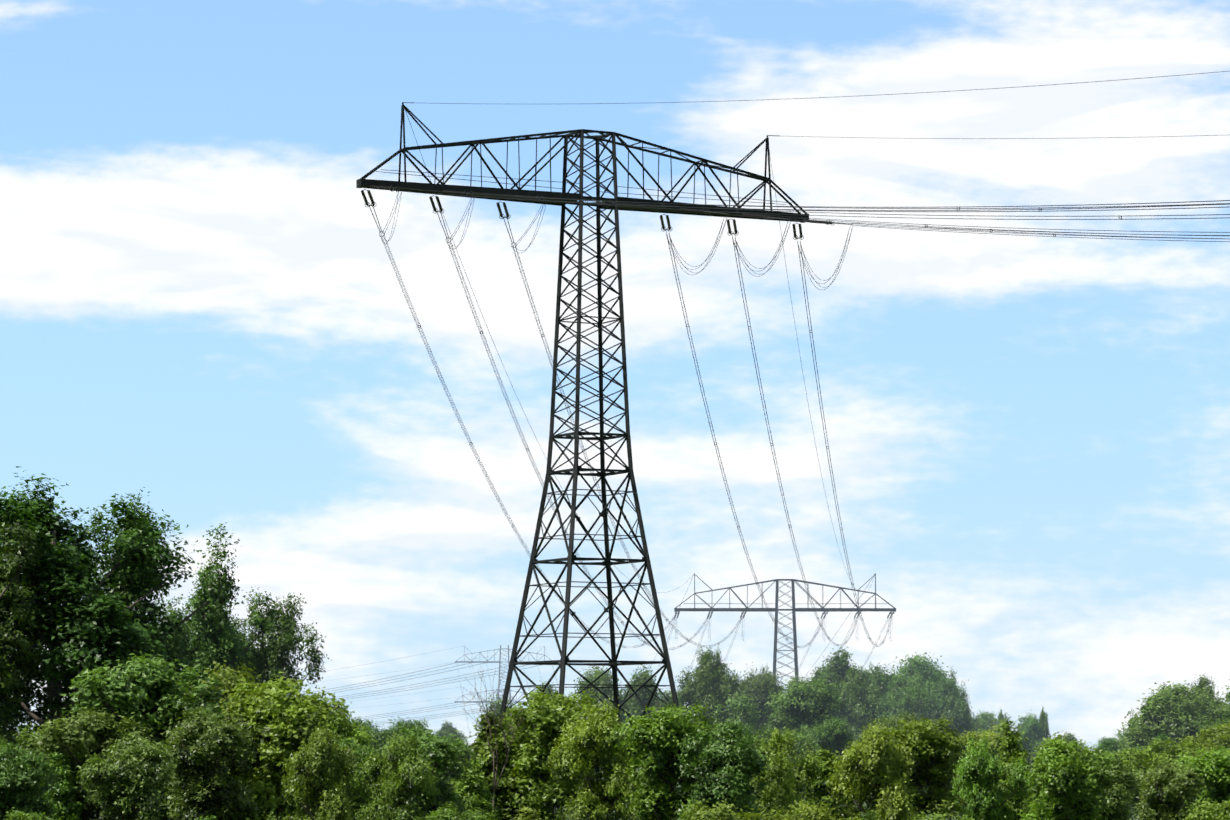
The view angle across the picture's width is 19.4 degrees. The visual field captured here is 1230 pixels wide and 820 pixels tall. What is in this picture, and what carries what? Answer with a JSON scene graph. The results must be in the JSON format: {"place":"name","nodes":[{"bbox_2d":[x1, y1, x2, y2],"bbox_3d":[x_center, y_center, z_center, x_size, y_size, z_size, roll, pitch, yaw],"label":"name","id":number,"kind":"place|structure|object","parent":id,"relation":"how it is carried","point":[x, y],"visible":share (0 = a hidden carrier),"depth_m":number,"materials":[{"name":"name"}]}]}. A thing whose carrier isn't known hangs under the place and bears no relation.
{"place":"outdoors","nodes":[
{"label":"outdoors","id":0,"kind":"place"},
{"bbox_2d":[146,560,277,688],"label":"poplar tree","id":1,"kind":"object","parent":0,"point":[210,642],"visible":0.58,"depth_m":296.87,"materials":[{"name":"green plant"}]},
{"bbox_2d":[227,587,331,765],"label":"poplar tree","id":2,"kind":"object","parent":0,"point":[280,647],"visible":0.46,"depth_m":309.75,"materials":[{"name":"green plant"}]},
{"bbox_2d":[434,720,467,743],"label":"dark tree","id":3,"kind":"object","parent":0,"point":[446,726],"visible":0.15,"depth_m":676.34,"materials":[{"name":"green plant"}]},
{"bbox_2d":[480,679,567,722],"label":"dark tree","id":4,"kind":"object","parent":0,"point":[496,704],"visible":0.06,"depth_m":489.70,"materials":[{"name":"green plant"}]},
{"bbox_2d":[0,0,1229,750],"label":"sky","id":5,"kind":"structure","parent":0,"point":[204,308],"materials":[{"name":"blue"}]},
{"bbox_2d":[91,760,1191,819],"bbox_3d":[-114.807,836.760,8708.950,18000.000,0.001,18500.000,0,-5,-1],"label":"ground","id":6,"kind":"structure","parent":0,"point":[864,804],"depth_m":430.94,"materials":[{"name":"green plant"}]},
{"bbox_2d":[0,734,13,746],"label":"tree","id":7,"kind":"object","parent":6,"relation":"on","point":[2,744],"visible":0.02,"depth_m":229.41,"materials":[{"name":"green plant"}]},
{"bbox_2d":[0,741,64,819],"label":"tree","id":8,"kind":"object","parent":6,"relation":"on","point":[23,775],"visible":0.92,"depth_m":185.94,"materials":[{"name":"green plant"}]},
{"bbox_2d":[0,807,68,819],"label":"tree","id":9,"kind":"object","parent":6,"relation":"on","point":[23,816],"visible":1,"depth_m":140.14,"materials":[{"name":"green plant"}]},
{"bbox_2d":[0,490,69,746],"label":"poplar tree","id":10,"kind":"object","parent":6,"relation":"on","point":[12,591],"visible":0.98,"depth_m":264.37,"materials":[{"name":"green plant"}]},
{"bbox_2d":[4,720,101,815],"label":"bushy tree","id":11,"kind":"object","parent":6,"relation":"on","point":[28,744],"visible":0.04,"depth_m":225.31,"materials":[{"name":"green plant"}]},
{"bbox_2d":[35,748,82,819],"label":"young tree","id":12,"kind":"object","parent":6,"relation":"on","point":[62,791],"visible":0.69,"depth_m":219.42,"materials":[{"name":"green plant"}]},
{"bbox_2d":[24,701,164,819],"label":"tree","id":13,"kind":"object","parent":6,"relation":"on","point":[80,739],"visible":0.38,"depth_m":222.37,"materials":[{"name":"green plant"}]},
{"bbox_2d":[0,466,201,754],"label":"poplar tree","id":14,"kind":"object","parent":6,"relation":"on","point":[86,631],"visible":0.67,"depth_m":272.62,"materials":[{"name":"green plant"}]},
{"bbox_2d":[75,732,179,819],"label":"tree","id":15,"kind":"object","parent":6,"relation":"on","point":[129,772],"visible":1,"depth_m":197.40,"materials":[{"name":"green plant"}]},
{"bbox_2d":[53,650,238,819],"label":"tree","id":16,"kind":"object","parent":6,"relation":"on","point":[143,698],"visible":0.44,"depth_m":228.67,"materials":[{"name":"green plant"}]},
{"bbox_2d":[67,487,245,712],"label":"poplar tree","id":17,"kind":"object","parent":6,"relation":"on","point":[222,595],"visible":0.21,"depth_m":283.30,"materials":[{"name":"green plant"}]},
{"bbox_2d":[143,606,186,679],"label":"poplar tree","id":18,"kind":"object","parent":6,"relation":"on","point":[174,634],"depth_m":303.15,"materials":[{"name":"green plant"}]},
{"bbox_2d":[194,815,215,819],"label":"tree","id":19,"kind":"object","parent":6,"relation":"on","point":[211,818],"visible":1,"depth_m":136.34,"materials":[{"name":"green plant"}]},
{"bbox_2d":[156,702,264,819],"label":"tree","id":20,"kind":"object","parent":6,"relation":"on","point":[203,783],"visible":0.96,"depth_m":208.98,"materials":[{"name":"green plant"}]},
{"bbox_2d":[179,658,276,819],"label":"bushy tree","id":21,"kind":"object","parent":6,"relation":"on","point":[229,681],"visible":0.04,"depth_m":237.01,"materials":[{"name":"green plant"}]},
{"bbox_2d":[247,758,290,819],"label":"young tree","id":22,"kind":"object","parent":6,"relation":"on","point":[260,814],"visible":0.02,"depth_m":245.39,"materials":[{"name":"green plant"}]},
{"bbox_2d":[218,671,351,819],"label":"tree","id":23,"kind":"object","parent":6,"relation":"on","point":[289,722],"visible":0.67,"depth_m":231.96,"materials":[{"name":"green plant"}]},
{"bbox_2d":[262,812,316,819],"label":"bushy tree","id":24,"kind":"object","parent":6,"relation":"on","point":[285,818],"visible":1,"depth_m":163.32,"materials":[{"name":"green plant"}]},
{"bbox_2d":[279,720,361,819],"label":"bushy tree","id":25,"kind":"object","parent":6,"relation":"on","point":[319,767],"visible":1,"depth_m":189.87,"materials":[{"name":"green plant"}]},
{"bbox_2d":[284,737,384,819],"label":"tree","id":26,"kind":"object","parent":6,"relation":"on","point":[360,752],"visible":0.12,"depth_m":208.47,"materials":[{"name":"green plant"}]},
{"bbox_2d":[315,699,379,817],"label":"bushy tree","id":27,"kind":"object","parent":6,"relation":"on","point":[344,728],"visible":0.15,"depth_m":247.82,"materials":[{"name":"green plant"}]},
{"bbox_2d":[352,716,379,789],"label":"dark tree","id":28,"kind":"object","parent":6,"relation":"on","point":[365,724],"depth_m":375.87,"materials":[{"name":"green plant"}]},
{"bbox_2d":[330,731,441,819],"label":"bushy tree","id":29,"kind":"object","parent":6,"relation":"on","point":[402,786],"visible":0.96,"depth_m":198.64,"materials":[{"name":"green plant"}]},
{"bbox_2d":[361,717,468,777],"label":"round tree","id":30,"kind":"object","parent":6,"relation":"on","point":[381,736],"visible":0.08,"depth_m":334.66,"materials":[{"name":"green plant"}]},
{"bbox_2d":[376,722,473,819],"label":"tree","id":31,"kind":"object","parent":6,"relation":"on","point":[446,757],"visible":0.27,"depth_m":209.75,"materials":[{"name":"green plant"}]},
{"bbox_2d":[393,802,496,819],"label":"tree","id":32,"kind":"object","parent":6,"relation":"on","point":[443,814],"visible":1,"depth_m":158.90,"materials":[{"name":"green plant"}]},
{"bbox_2d":[437,738,478,792],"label":"dark tree","id":33,"kind":"object","parent":6,"relation":"on","point":[467,758],"visible":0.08,"depth_m":330.86,"materials":[{"name":"green plant"}]},
{"bbox_2d":[451,755,506,819],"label":"young tree","id":34,"kind":"object","parent":6,"relation":"on","point":[474,792],"visible":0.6,"depth_m":219.37,"materials":[{"name":"green plant"}]},
{"bbox_2d":[448,709,523,819],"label":"young tree","id":35,"kind":"object","parent":6,"relation":"on","point":[480,745],"visible":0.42,"depth_m":261.02,"materials":[{"name":"green plant"}]},
{"bbox_2d":[462,668,524,808],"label":"bare tree","id":36,"kind":"object","parent":6,"relation":"on","point":[494,774],"visible":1,"depth_m":243.87,"materials":[{"name":"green plant"}]},
{"bbox_2d":[454,687,535,702],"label":"distant pylon","id":37,"kind":"object","parent":6,"relation":"on","point":[469,701],"visible":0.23,"depth_m":2339.54,"materials":[{"name":"metal"}]},
{"bbox_2d":[455,645,550,707],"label":"distant pylon","id":38,"kind":"object","parent":6,"relation":"on","point":[488,661],"visible":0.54,"depth_m":2192.09,"materials":[{"name":"metal"}]},
{"bbox_2d":[509,804,540,819],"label":"young tree","id":39,"kind":"object","parent":6,"relation":"on","point":[526,814],"visible":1,"depth_m":157.60,"materials":[{"name":"green plant"}]},
{"bbox_2d":[496,686,615,819],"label":"tree","id":40,"kind":"object","parent":6,"relation":"on","point":[531,746],"visible":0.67,"depth_m":259.70,"materials":[{"name":"green plant"}]},
{"bbox_2d":[356,102,808,813],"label":"pylon","id":41,"kind":"object","parent":6,"relation":"on","point":[438,188],"visible":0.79,"depth_m":427.69,"materials":[{"name":"metal"}]},
{"bbox_2d":[361,102,893,640],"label":"insulator strings","id":42,"kind":"object","parent":41,"relation":"attached to","point":[727,222],"visible":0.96,"depth_m":432.95,"materials":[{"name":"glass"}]},
{"bbox_2d":[545,697,641,819],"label":"bushy tree","id":43,"kind":"object","parent":6,"relation":"on","point":[586,744],"visible":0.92,"depth_m":244.18,"materials":[{"name":"green plant"}]},
{"bbox_2d":[567,665,632,767],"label":"round tree","id":44,"kind":"object","parent":6,"relation":"on","point":[606,679],"visible":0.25,"depth_m":513.63,"materials":[{"name":"green plant"}]},
{"bbox_2d":[28,71,1229,742],"bbox_3d":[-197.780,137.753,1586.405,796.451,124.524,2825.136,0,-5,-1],"label":"conductors","id":45,"kind":"object","parent":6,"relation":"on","point":[990,229],"visible":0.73,"depth_m":424.56,"materials":[{"name":"grey metal"}]},
{"bbox_2d":[619,714,676,819],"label":"bushy tree","id":46,"kind":"object","parent":6,"relation":"on","point":[630,816],"visible":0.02,"depth_m":256.12,"materials":[{"name":"green plant"}]},
{"bbox_2d":[603,700,718,819],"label":"tree","id":47,"kind":"object","parent":6,"relation":"on","point":[660,736],"visible":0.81,"depth_m":237.38,"materials":[{"name":"green plant"}]},
{"bbox_2d":[660,690,694,789],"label":"round tree","id":48,"kind":"object","parent":6,"relation":"on","point":[679,703],"visible":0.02,"depth_m":577.55,"materials":[{"name":"green plant"}]},
{"bbox_2d":[650,798,792,819],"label":"bushy tree","id":49,"kind":"object","parent":6,"relation":"on","point":[718,813],"visible":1,"depth_m":134.94,"materials":[{"name":"green plant"}]},
{"bbox_2d":[674,716,774,819],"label":"tree","id":50,"kind":"object","parent":6,"relation":"on","point":[729,757],"visible":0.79,"depth_m":213.64,"materials":[{"name":"green plant"}]},
{"bbox_2d":[738,718,773,782],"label":"dark tree","id":51,"kind":"object","parent":6,"relation":"on","point":[753,731],"depth_m":398.13,"materials":[{"name":"green plant"}]},
{"bbox_2d":[731,662,783,780],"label":"dark tree","id":52,"kind":"object","parent":6,"relation":"on","point":[758,688],"visible":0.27,"depth_m":555.67,"materials":[{"name":"green plant"}]},
{"bbox_2d":[711,675,853,804],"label":"round tree","id":53,"kind":"object","parent":6,"relation":"on","point":[801,709],"visible":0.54,"depth_m":467.47,"materials":[{"name":"green plant"}]},
{"bbox_2d":[674,573,895,689],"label":"pylon","id":54,"kind":"object","parent":6,"relation":"on","point":[776,610],"visible":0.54,"depth_m":971.49,"materials":[{"name":"metal"}]},
{"bbox_2d":[745,724,824,819],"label":"bushy tree","id":55,"kind":"object","parent":6,"relation":"on","point":[783,777],"visible":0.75,"depth_m":223.14,"materials":[{"name":"green plant"}]},
{"bbox_2d":[756,727,820,803],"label":"round tree","id":56,"kind":"object","parent":6,"relation":"on","point":[802,742],"visible":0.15,"depth_m":355.77,"materials":[{"name":"green plant"}]},
{"bbox_2d":[736,797,846,819],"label":"bushy tree","id":57,"kind":"object","parent":6,"relation":"on","point":[807,813],"visible":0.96,"depth_m":154.49,"materials":[{"name":"green plant"}]},
{"bbox_2d":[800,745,862,819],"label":"young tree","id":58,"kind":"object","parent":6,"relation":"on","point":[821,792],"visible":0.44,"depth_m":238.14,"materials":[{"name":"green plant"}]},
{"bbox_2d":[810,713,860,802],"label":"dark tree","id":59,"kind":"object","parent":6,"relation":"on","point":[834,736],"visible":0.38,"depth_m":415.45,"materials":[{"name":"green plant"}]},
{"bbox_2d":[855,808,880,819],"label":"young tree","id":60,"kind":"object","parent":6,"relation":"on","point":[867,815],"visible":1,"depth_m":152.44,"materials":[{"name":"green plant"}]},
{"bbox_2d":[826,718,920,819],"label":"bushy tree","id":61,"kind":"object","parent":6,"relation":"on","point":[868,770],"visible":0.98,"depth_m":193.22,"materials":[{"name":"green plant"}]},
{"bbox_2d":[848,710,946,796],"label":"round tree","id":62,"kind":"object","parent":6,"relation":"on","point":[892,722],"visible":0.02,"depth_m":348.47,"materials":[{"name":"green plant"}]},
{"bbox_2d":[870,670,931,725],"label":"round tree","id":63,"kind":"object","parent":6,"relation":"on","point":[904,695],"visible":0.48,"depth_m":596.20,"materials":[{"name":"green plant"}]},
{"bbox_2d":[853,714,968,819],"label":"tree","id":64,"kind":"object","parent":6,"relation":"on","point":[934,750],"visible":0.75,"depth_m":256.21,"materials":[{"name":"green plant"}]},
{"bbox_2d":[907,809,980,819],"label":"bushy tree","id":65,"kind":"object","parent":6,"relation":"on","point":[935,817],"visible":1,"depth_m":154.26,"materials":[{"name":"green plant"}]},
{"bbox_2d":[948,736,1032,819],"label":"bushy tree","id":66,"kind":"object","parent":6,"relation":"on","point":[976,781],"visible":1,"depth_m":211.68,"materials":[{"name":"green plant"}]},
{"bbox_2d":[967,713,1040,819],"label":"young tree","id":67,"kind":"object","parent":6,"relation":"on","point":[1011,742],"visible":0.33,"depth_m":253.88,"materials":[{"name":"green plant"}]},
{"bbox_2d":[952,724,1077,795],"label":"tree","id":68,"kind":"object","parent":6,"relation":"on","point":[994,739],"visible":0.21,"depth_m":346.64,"materials":[{"name":"green plant"}]},
{"bbox_2d":[994,712,1048,770],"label":"dark tree","id":69,"kind":"object","parent":6,"relation":"on","point":[1029,727],"visible":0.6,"depth_m":656.23,"materials":[{"name":"green plant"}]},
{"bbox_2d":[1017,797,1054,819],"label":"young tree","id":70,"kind":"object","parent":6,"relation":"on","point":[1035,814],"visible":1,"depth_m":142.34,"materials":[{"name":"green plant"}]},
{"bbox_2d":[1033,705,1050,756],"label":"poplar tree","id":71,"kind":"object","parent":6,"relation":"on","point":[1043,717],"visible":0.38,"depth_m":657.80,"materials":[{"name":"green plant"}]},
{"bbox_2d":[1030,732,1083,753],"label":"dark tree","id":72,"kind":"object","parent":6,"relation":"on","point":[1066,736],"visible":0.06,"depth_m":638.99,"materials":[{"name":"green plant"}]},
{"bbox_2d":[1030,739,1093,808],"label":"bushy tree","id":73,"kind":"object","parent":6,"relation":"on","point":[1079,748],"visible":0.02,"depth_m":329.43,"materials":[{"name":"green plant"}]},
{"bbox_2d":[1025,734,1123,819],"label":"tree","id":74,"kind":"object","parent":6,"relation":"on","point":[1060,768],"visible":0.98,"depth_m":200.38,"materials":[{"name":"green plant"}]},
{"bbox_2d":[1072,750,1140,819],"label":"tree","id":75,"kind":"object","parent":6,"relation":"on","point":[1119,787],"visible":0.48,"depth_m":246.44,"materials":[{"name":"green plant"}]},
{"bbox_2d":[1093,738,1122,755],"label":"dark tree","id":76,"kind":"object","parent":6,"relation":"on","point":[1109,745],"visible":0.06,"depth_m":396.63,"materials":[{"name":"green plant"}]},
{"bbox_2d":[1092,736,1126,750],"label":"round tree","id":77,"kind":"object","parent":6,"relation":"on","point":[1101,741],"visible":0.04,"depth_m":617.78,"materials":[{"name":"green plant"}]},
{"bbox_2d":[1119,733,1176,755],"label":"dark tree","id":78,"kind":"object","parent":6,"relation":"on","point":[1161,738],"visible":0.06,"depth_m":347.55,"materials":[{"name":"green plant"}]},
{"bbox_2d":[1113,735,1203,819],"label":"bushy tree","id":79,"kind":"object","parent":6,"relation":"on","point":[1168,751],"visible":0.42,"depth_m":298.27,"materials":[{"name":"green plant"}]},
{"bbox_2d":[1129,756,1205,819],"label":"tree","id":80,"kind":"object","parent":6,"relation":"on","point":[1164,792],"visible":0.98,"depth_m":198.04,"materials":[{"name":"green plant"}]},
{"bbox_2d":[1111,680,1229,763],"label":"round tree","id":81,"kind":"object","parent":6,"relation":"on","point":[1174,714],"visible":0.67,"depth_m":425.26,"materials":[{"name":"green plant"}]},
{"bbox_2d":[1167,719,1229,757],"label":"bushy tree","id":82,"kind":"object","parent":6,"relation":"on","point":[1214,737],"visible":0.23,"depth_m":318.29,"materials":[{"name":"green plant"}]},
{"bbox_2d":[1169,745,1229,814],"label":"tree","id":83,"kind":"object","parent":6,"relation":"on","point":[1212,768],"visible":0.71,"depth_m":209.00,"materials":[{"name":"green plant"}]},
{"bbox_2d":[1177,796,1229,819],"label":"tree","id":84,"kind":"object","parent":6,"relation":"on","point":[1208,812],"visible":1,"depth_m":143.26,"materials":[{"name":"green plant"}]},
{"bbox_2d":[619,670,729,724],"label":"dark tree","id":85,"kind":"object","parent":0,"point":[659,701],"visible":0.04,"depth_m":537.10,"materials":[{"name":"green plant"}]},
{"bbox_2d":[627,646,748,734],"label":"dark tree","id":86,"kind":"object","parent":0,"point":[713,674],"visible":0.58,"depth_m":497.61,"materials":[{"name":"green plant"}]},
{"bbox_2d":[695,645,734,722],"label":"poplar tree","id":87,"kind":"object","parent":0,"point":[700,655],"visible":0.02,"depth_m":538.62,"materials":[{"name":"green plant"}]},
{"bbox_2d":[757,663,785,716],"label":"poplar tree","id":88,"kind":"object","parent":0,"point":[762,669],"visible":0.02,"depth_m":618.61,"materials":[{"name":"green plant"}]},
{"bbox_2d":[785,666,819,689],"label":"round tree","id":89,"kind":"object","parent":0,"point":[800,678],"depth_m":679.42,"materials":[{"name":"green plant"}]},
{"bbox_2d":[785,662,887,752],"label":"dark tree","id":90,"kind":"object","parent":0,"point":[862,694],"visible":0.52,"depth_m":577.04,"materials":[{"name":"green plant"}]},
{"bbox_2d":[806,646,897,717],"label":"dark tree","id":91,"kind":"object","parent":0,"point":[837,667],"visible":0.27,"depth_m":598.25,"materials":[{"name":"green plant"}]},
{"bbox_2d":[862,661,891,725],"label":"poplar tree","id":92,"kind":"object","parent":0,"point":[874,671],"visible":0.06,"depth_m":618.60,"materials":[{"name":"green plant"}]},
{"bbox_2d":[882,652,959,704],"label":"round tree","id":93,"kind":"object","parent":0,"point":[921,665],"visible":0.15,"depth_m":637.31,"materials":[{"name":"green plant"}]},
{"bbox_2d":[925,675,976,737],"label":"round tree","id":94,"kind":"object","parent":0,"point":[946,702],"visible":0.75,"depth_m":615.54,"materials":[{"name":"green plant"}]},
{"bbox_2d":[935,666,969,708],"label":"poplar tree","id":95,"kind":"object","parent":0,"point":[963,693],"visible":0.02,"depth_m":647.46,"materials":[{"name":"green plant"}]},
{"bbox_2d":[971,710,1013,734],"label":"round tree","id":96,"kind":"object","parent":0,"point":[984,720],"visible":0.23,"depth_m":676.89,"materials":[{"name":"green plant"}]},
{"bbox_2d":[998,707,1009,727],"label":"poplar tree","id":97,"kind":"object","parent":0,"point":[1001,716],"visible":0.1,"depth_m":698.07,"materials":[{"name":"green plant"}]},
{"bbox_2d":[1127,690,1158,735],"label":"poplar tree","id":98,"kind":"object","parent":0,"point":[1134,711],"visible":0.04,"depth_m":480.78,"materials":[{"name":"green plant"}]},
{"bbox_2d":[1173,673,1225,706],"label":"dark tree","id":99,"kind":"object","parent":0,"point":[1203,682],"visible":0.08,"depth_m":458.95,"materials":[{"name":"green plant"}]},
{"bbox_2d":[1198,704,1229,742],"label":"dark tree","id":100,"kind":"object","parent":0,"point":[1216,721],"visible":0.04,"depth_m":341.71,"materials":[{"name":"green plant"}]},
{"bbox_2d":[1202,679,1229,714],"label":"round tree","id":101,"kind":"object","parent":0,"point":[1227,696],"depth_m":448.81,"materials":[{"name":"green plant"}]}
]}

